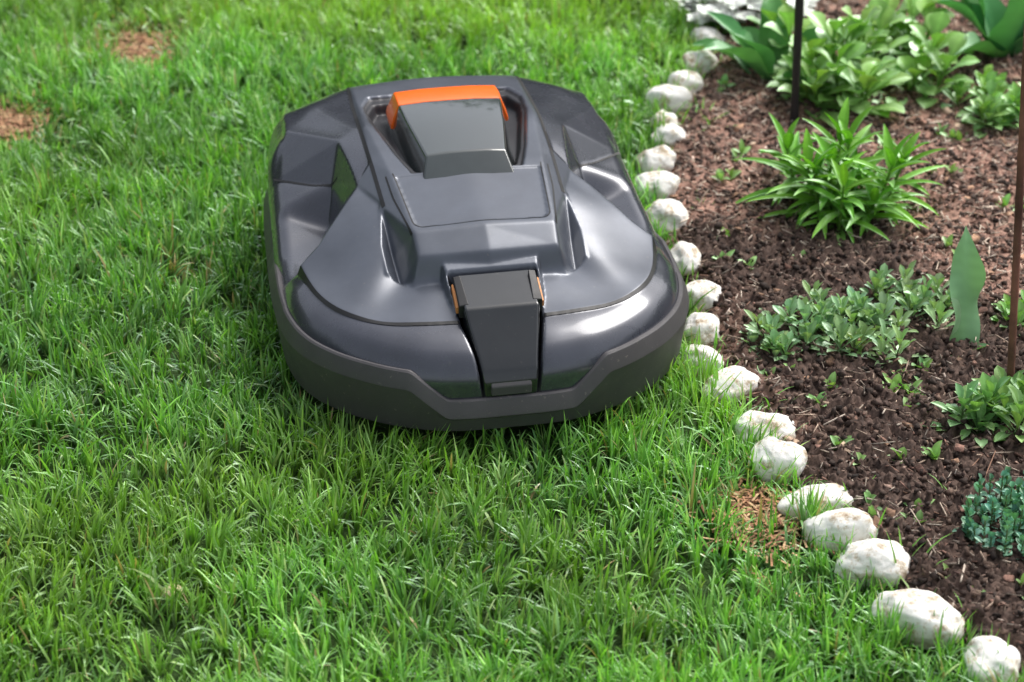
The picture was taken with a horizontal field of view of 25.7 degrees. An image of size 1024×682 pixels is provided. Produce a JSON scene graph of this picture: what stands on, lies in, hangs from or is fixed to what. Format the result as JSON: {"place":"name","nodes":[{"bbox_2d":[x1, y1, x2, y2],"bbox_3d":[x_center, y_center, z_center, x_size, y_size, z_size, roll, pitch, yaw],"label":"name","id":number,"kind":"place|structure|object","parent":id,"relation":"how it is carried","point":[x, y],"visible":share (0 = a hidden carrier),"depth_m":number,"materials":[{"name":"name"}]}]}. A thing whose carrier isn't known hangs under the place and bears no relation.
{"place":"outdoors","nodes":[
{"label":"outdoors","id":0,"kind":"place"},
{"bbox_2d":[0,0,1023,681],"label":"lawn ground","id":1,"kind":"structure","parent":0,"point":[434,650],"depth_m":2.87,"materials":[{"name":"green plant"}]},
{"bbox_2d":[162,584,182,599],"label":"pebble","id":2,"kind":"object","parent":1,"relation":"on","point":[168,592],"visible":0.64,"depth_m":2.70,"materials":[{"name":"beige stone"}]},
{"bbox_2d":[0,14,835,596],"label":"dead grass thatch","id":3,"kind":"object","parent":1,"relation":"on","point":[142,50],"visible":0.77,"depth_m":2.91,"materials":[{"name":"brown plant"}]},
{"bbox_2d":[263,75,688,430],"bbox_3d":[-0.064,-0.149,3.231,0.581,0.297,0.748,-5,31,-9],"label":"robotic lawn mower","id":4,"kind":"object","parent":1,"relation":"on","point":[468,253],"visible":1,"depth_m":3.06,"materials":[{"name":"plastic"}]},
{"bbox_2d":[664,0,1023,681],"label":"garden bed soil","id":5,"kind":"structure","parent":1,"relation":"on","point":[858,399],"depth_m":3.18,"materials":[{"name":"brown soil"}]},
{"bbox_2d":[636,145,675,174],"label":"white border stone","id":6,"kind":"object","parent":5,"relation":"on","point":[657,156],"visible":0.67,"depth_m":3.70,"materials":[{"name":"white stone"}]},
{"bbox_2d":[635,171,679,207],"bbox_3d":[0.235,-0.246,3.641,0.076,0.059,0.067,5,36,20],"label":"white border stone","id":7,"kind":"object","parent":5,"relation":"on","point":[668,182],"visible":0.69,"depth_m":3.62,"materials":[{"name":"white stone"}]},
{"bbox_2d":[650,110,677,132],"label":"white border stone","id":8,"kind":"object","parent":5,"relation":"on","point":[671,117],"visible":0.45,"depth_m":3.85,"materials":[{"name":"white stone"}]},
{"bbox_2d":[646,198,688,235],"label":"white border stone","id":9,"kind":"object","parent":5,"relation":"on","point":[670,209],"visible":0.68,"depth_m":3.52,"materials":[{"name":"white stone"}]},
{"bbox_2d":[651,123,685,146],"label":"white border stone","id":10,"kind":"object","parent":5,"relation":"on","point":[670,130],"visible":0.69,"depth_m":3.79,"materials":[{"name":"white stone"}]},
{"bbox_2d":[645,84,692,114],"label":"white border stone","id":11,"kind":"object","parent":5,"relation":"on","point":[680,94],"visible":0.76,"depth_m":3.90,"materials":[{"name":"white stone"}]},
{"bbox_2d":[670,241,700,276],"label":"white border stone","id":12,"kind":"object","parent":5,"relation":"on","point":[690,253],"visible":0.68,"depth_m":3.40,"materials":[{"name":"white stone"}]},
{"bbox_2d":[667,70,703,95],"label":"white border stone","id":13,"kind":"object","parent":5,"relation":"on","point":[695,78],"visible":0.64,"depth_m":3.96,"materials":[{"name":"white stone"}]},
{"bbox_2d":[682,50,717,76],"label":"white border stone","id":14,"kind":"object","parent":5,"relation":"on","point":[705,60],"visible":0.54,"depth_m":4.04,"materials":[{"name":"white stone"}]},
{"bbox_2d":[683,312,719,346],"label":"white border stone","id":15,"kind":"object","parent":5,"relation":"on","point":[707,323],"visible":0.63,"depth_m":3.22,"materials":[{"name":"white stone"}]},
{"bbox_2d":[683,344,723,378],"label":"white border stone","id":16,"kind":"object","parent":5,"relation":"on","point":[701,348],"visible":0.44,"depth_m":3.16,"materials":[{"name":"white stone"}]},
{"bbox_2d":[686,280,721,312],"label":"white border stone","id":17,"kind":"object","parent":5,"relation":"on","point":[700,288],"visible":0.52,"depth_m":3.30,"materials":[{"name":"white stone"}]},
{"bbox_2d":[679,96,733,129],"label":"grass tuft","id":18,"kind":"object","parent":5,"relation":"on","point":[701,113],"visible":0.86,"depth_m":3.85,"materials":[{"name":"green plant"}]},
{"bbox_2d":[690,26,725,50],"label":"white border stone","id":19,"kind":"object","parent":5,"relation":"on","point":[703,32],"visible":0.48,"depth_m":4.15,"materials":[{"name":"white stone"}]},
{"bbox_2d":[696,353,739,385],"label":"grass tuft","id":20,"kind":"object","parent":5,"relation":"on","point":[722,364],"visible":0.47,"depth_m":3.14,"materials":[{"name":"green plant"}]},
{"bbox_2d":[713,326,725,349],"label":"grass tuft","id":21,"kind":"object","parent":5,"relation":"on","point":[716,340],"visible":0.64,"depth_m":3.20,"materials":[{"name":"green plant"}]},
{"bbox_2d":[711,168,740,180],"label":"seedling","id":22,"kind":"object","parent":5,"relation":"on","point":[731,172],"visible":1,"depth_m":3.65,"materials":[{"name":"green plant"}]},
{"bbox_2d":[717,74,736,94],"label":"seedling","id":23,"kind":"object","parent":5,"relation":"on","point":[724,80],"visible":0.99,"depth_m":3.96,"materials":[{"name":"green plant"}]},
{"bbox_2d":[702,365,759,406],"bbox_3d":[0.304,0.067,3.114,0.088,0.059,0.056,-18,45,-19],"label":"white border stone","id":24,"kind":"object","parent":5,"relation":"on","point":[747,378],"visible":0.68,"depth_m":3.09,"materials":[{"name":"white stone"}]},
{"bbox_2d":[712,250,756,268],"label":"seedling","id":25,"kind":"object","parent":5,"relation":"on","point":[729,253],"visible":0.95,"depth_m":3.40,"materials":[{"name":"green plant"}]},
{"bbox_2d":[731,139,750,161],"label":"seedling","id":26,"kind":"object","parent":5,"relation":"on","point":[743,149],"visible":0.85,"depth_m":3.73,"materials":[{"name":"green plant"}]},
{"bbox_2d":[669,0,818,34],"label":"white flower clump","id":27,"kind":"object","parent":5,"relation":"on","point":[729,8],"visible":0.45,"depth_m":4.19,"materials":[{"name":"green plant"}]},
{"bbox_2d":[691,0,819,83],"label":"tulip foliage","id":28,"kind":"object","parent":5,"relation":"on","point":[758,53],"visible":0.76,"depth_m":3.98,"materials":[{"name":"green plant"}]},
{"bbox_2d":[732,410,795,443],"bbox_3d":[0.338,0.125,3.014,0.090,0.058,0.061,6,34,-3],"label":"white border stone","id":29,"kind":"object","parent":5,"relation":"on","point":[786,427],"visible":0.61,"depth_m":2.99,"materials":[{"name":"white stone"}]},
{"bbox_2d":[744,387,798,413],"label":"grass tuft","id":30,"kind":"object","parent":5,"relation":"on","point":[778,401],"visible":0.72,"depth_m":3.06,"materials":[{"name":"green plant"}]},
{"bbox_2d":[748,436,807,484],"bbox_3d":[0.347,0.161,2.944,0.074,0.072,0.066,15,39,8],"label":"white border stone","id":31,"kind":"object","parent":5,"relation":"on","point":[785,454],"visible":0.83,"depth_m":2.92,"materials":[{"name":"white stone"}]},
{"bbox_2d":[757,363,799,375],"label":"seedling","id":32,"kind":"object","parent":5,"relation":"on","point":[773,370],"visible":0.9,"depth_m":3.13,"materials":[{"name":"green plant"}]},
{"bbox_2d":[737,308,824,360],"bbox_3d":[0.379,-0.007,3.193,0.132,0.063,0.153,-17,34,-26],"label":"grey green perennial","id":33,"kind":"object","parent":5,"relation":"on","point":[775,337],"visible":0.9,"depth_m":3.17,"materials":[{"name":"green plant"}]},
{"bbox_2d":[790,0,803,123],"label":"black garden stake","id":34,"kind":"object","parent":5,"relation":"on","point":[797,52],"visible":0.81,"depth_m":3.77,"materials":[{"name":"black metal"}]},
{"bbox_2d":[777,483,853,521],"bbox_3d":[0.391,0.209,2.872,0.105,0.047,0.056,-6,31,-2],"label":"white border stone","id":35,"kind":"object","parent":5,"relation":"on","point":[835,490],"visible":0.59,"depth_m":2.86,"materials":[{"name":"white stone"}]},
{"bbox_2d":[806,372,837,406],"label":"seedling","id":36,"kind":"object","parent":5,"relation":"on","point":[832,378],"visible":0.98,"depth_m":3.09,"materials":[{"name":"green plant"}]},
{"bbox_2d":[733,97,946,245],"bbox_3d":[0.523,-0.253,3.528,0.353,0.210,0.308,0,31,0],"label":"lily plant","id":37,"kind":"object","parent":5,"relation":"on","point":[832,185],"visible":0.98,"depth_m":3.51,"materials":[{"name":"green plant"}]},
{"bbox_2d":[802,507,877,557],"bbox_3d":[0.413,0.241,2.813,0.099,0.064,0.056,-3,22,13],"label":"white border stone","id":38,"kind":"object","parent":5,"relation":"on","point":[841,521],"visible":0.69,"depth_m":2.79,"materials":[{"name":"white stone"}]},
{"bbox_2d":[830,435,852,446],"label":"seedling","id":39,"kind":"object","parent":5,"relation":"on","point":[835,440],"visible":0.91,"depth_m":2.97,"materials":[{"name":"green plant"}]},
{"bbox_2d":[745,280,954,367],"bbox_3d":[0.495,-0.024,3.200,0.298,0.079,0.209,11,32,18],"label":"grey green perennial","id":40,"kind":"object","parent":5,"relation":"on","point":[864,309],"visible":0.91,"depth_m":3.20,"materials":[{"name":"green plant"}]},
{"bbox_2d":[746,0,979,128],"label":"broad leaf perennial","id":41,"kind":"object","parent":5,"relation":"on","point":[855,66],"visible":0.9,"depth_m":3.91,"materials":[{"name":"green plant"}]},
{"bbox_2d":[847,490,885,518],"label":"seedling","id":42,"kind":"object","parent":5,"relation":"on","point":[871,509],"visible":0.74,"depth_m":2.84,"materials":[{"name":"green plant"}]},
{"bbox_2d":[848,345,885,357],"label":"seedling","id":43,"kind":"object","parent":5,"relation":"on","point":[860,350],"visible":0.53,"depth_m":3.16,"materials":[{"name":"green plant"}]},
{"bbox_2d":[837,499,906,537],"bbox_3d":[0.451,0.229,2.787,0.126,0.075,0.097,17,35,26],"label":"grass tuft","id":44,"kind":"object","parent":5,"relation":"on","point":[880,521],"visible":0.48,"depth_m":2.79,"materials":[{"name":"green plant"}]},
{"bbox_2d":[834,538,910,590],"bbox_3d":[0.443,0.272,2.756,0.096,0.063,0.067,0,40,23],"label":"white border stone","id":45,"kind":"object","parent":5,"relation":"on","point":[857,556],"visible":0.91,"depth_m":2.73,"materials":[{"name":"white stone"}]},
{"bbox_2d":[852,447,906,464],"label":"seedling","id":46,"kind":"object","parent":5,"relation":"on","point":[861,456],"visible":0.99,"depth_m":2.93,"materials":[{"name":"green plant"}]},
{"bbox_2d":[865,130,895,148],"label":"seedling","id":47,"kind":"object","parent":5,"relation":"on","point":[879,140],"visible":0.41,"depth_m":3.77,"materials":[{"name":"green plant"}]},
{"bbox_2d":[882,368,919,393],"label":"seedling","id":48,"kind":"object","parent":5,"relation":"on","point":[903,385],"visible":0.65,"depth_m":3.09,"materials":[{"name":"green plant"}]},
{"bbox_2d":[883,373,923,406],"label":"seedling","id":49,"kind":"object","parent":5,"relation":"on","point":[895,380],"visible":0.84,"depth_m":3.07,"materials":[{"name":"green plant"}]},
{"bbox_2d":[859,260,952,320],"bbox_3d":[0.579,-0.070,3.279,0.182,0.082,0.126,24,38,35],"label":"grey green perennial","id":50,"kind":"object","parent":5,"relation":"on","point":[880,280],"visible":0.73,"depth_m":3.27,"materials":[{"name":"green plant"}]},
{"bbox_2d":[885,526,947,566],"bbox_3d":[0.494,0.253,2.745,0.088,0.077,0.072,0,31,0],"label":"grass tuft","id":51,"kind":"object","parent":5,"relation":"on","point":[928,550],"visible":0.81,"depth_m":2.73,"materials":[{"name":"green plant"}]},
{"bbox_2d":[901,76,932,86],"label":"seedling","id":52,"kind":"object","parent":5,"relation":"on","point":[918,83],"visible":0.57,"depth_m":3.97,"materials":[{"name":"green plant"}]},
{"bbox_2d":[900,498,934,521],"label":"seedling","id":53,"kind":"object","parent":5,"relation":"on","point":[919,514],"visible":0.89,"depth_m":2.82,"materials":[{"name":"green plant"}]},
{"bbox_2d":[871,588,964,649],"bbox_3d":[0.481,0.330,2.655,0.114,0.067,0.069,11,22,29],"label":"white border stone","id":54,"kind":"object","parent":5,"relation":"on","point":[919,602],"visible":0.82,"depth_m":2.62,"materials":[{"name":"white stone"}]},
{"bbox_2d":[921,440,941,458],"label":"seedling","id":55,"kind":"object","parent":5,"relation":"on","point":[935,449],"visible":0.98,"depth_m":2.94,"materials":[{"name":"green plant"}]},
{"bbox_2d":[911,356,958,370],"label":"seedling","id":56,"kind":"object","parent":5,"relation":"on","point":[924,362],"visible":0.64,"depth_m":3.13,"materials":[{"name":"green plant"}]},
{"bbox_2d":[926,163,962,177],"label":"seedling","id":57,"kind":"object","parent":5,"relation":"on","point":[952,168],"visible":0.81,"depth_m":3.66,"materials":[{"name":"green plant"}]},
{"bbox_2d":[873,276,1015,534],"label":"dry stems","id":58,"kind":"object","parent":5,"relation":"on","point":[972,465],"visible":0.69,"depth_m":2.90,"materials":[{"name":"beige plant"}]},
{"bbox_2d":[943,234,954,253],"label":"seedling","id":59,"kind":"object","parent":5,"relation":"on","point":[948,241],"visible":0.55,"depth_m":3.44,"materials":[{"name":"green plant"}]},
{"bbox_2d":[935,122,970,141],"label":"seedling","id":60,"kind":"object","parent":5,"relation":"on","point":[953,132],"visible":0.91,"depth_m":3.78,"materials":[{"name":"green plant"}]},
{"bbox_2d":[953,592,972,632],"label":"grass tuft","id":61,"kind":"object","parent":5,"relation":"on","point":[968,624],"visible":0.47,"depth_m":2.62,"materials":[{"name":"green plant"}]},
{"bbox_2d":[943,563,984,591],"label":"seedling","id":62,"kind":"object","parent":5,"relation":"on","point":[945,565],"visible":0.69,"depth_m":2.72,"materials":[{"name":"green plant"}]},
{"bbox_2d":[949,226,987,349],"bbox_3d":[0.644,-0.063,3.165,0.057,0.187,0.074,0,31,0],"label":"tulip leaf plant","id":63,"kind":"object","parent":5,"relation":"on","point":[967,277],"visible":0.92,"depth_m":3.16,"materials":[{"name":"green plant"}]},
{"bbox_2d":[921,365,1023,447],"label":"oval leaf perennial","id":64,"kind":"object","parent":5,"relation":"on","point":[999,393],"visible":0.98,"depth_m":2.99,"materials":[{"name":"green plant"}]},
{"bbox_2d":[937,64,1020,137],"bbox_3d":[0.847,-0.420,3.857,0.242,0.094,0.231,-16,34,-25],"label":"oval leaf perennial","id":65,"kind":"object","parent":5,"relation":"on","point":[996,103],"visible":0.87,"depth_m":3.82,"materials":[{"name":"green plant"}]},
{"bbox_2d":[935,0,1023,57],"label":"tulip foliage","id":66,"kind":"object","parent":5,"relation":"on","point":[998,25],"visible":0.91,"depth_m":4.06,"materials":[{"name":"green plant"}]},
{"bbox_2d":[952,466,1023,560],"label":"blue green columbine","id":67,"kind":"object","parent":5,"relation":"on","point":[1009,499],"visible":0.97,"depth_m":2.78,"materials":[{"name":"green plant"}]},
{"bbox_2d":[962,635,1020,681],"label":"white border stone","id":68,"kind":"object","parent":5,"relation":"on","point":[992,657],"visible":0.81,"depth_m":2.56,"materials":[{"name":"white stone"}]},
{"bbox_2d":[991,289,1023,327],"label":"oval leaf perennial","id":69,"kind":"object","parent":5,"relation":"on","point":[1005,305],"visible":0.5,"depth_m":3.23,"materials":[{"name":"green plant"}]},
{"bbox_2d":[995,193,1023,209],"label":"seedling","id":70,"kind":"object","parent":5,"relation":"on","point":[1006,200],"visible":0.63,"depth_m":3.57,"materials":[{"name":"green plant"}]},
{"bbox_2d":[1007,30,1023,376],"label":"rusty garden stake","id":71,"kind":"object","parent":5,"relation":"on","point":[1018,218],"visible":0.85,"depth_m":2.94,"materials":[{"name":"metal"}]},
{"bbox_2d":[1016,573,1023,598],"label":"seedling","id":72,"kind":"object","parent":5,"relation":"on","point":[1021,581],"visible":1,"depth_m":2.69,"materials":[{"name":"green plant"}]}
]}

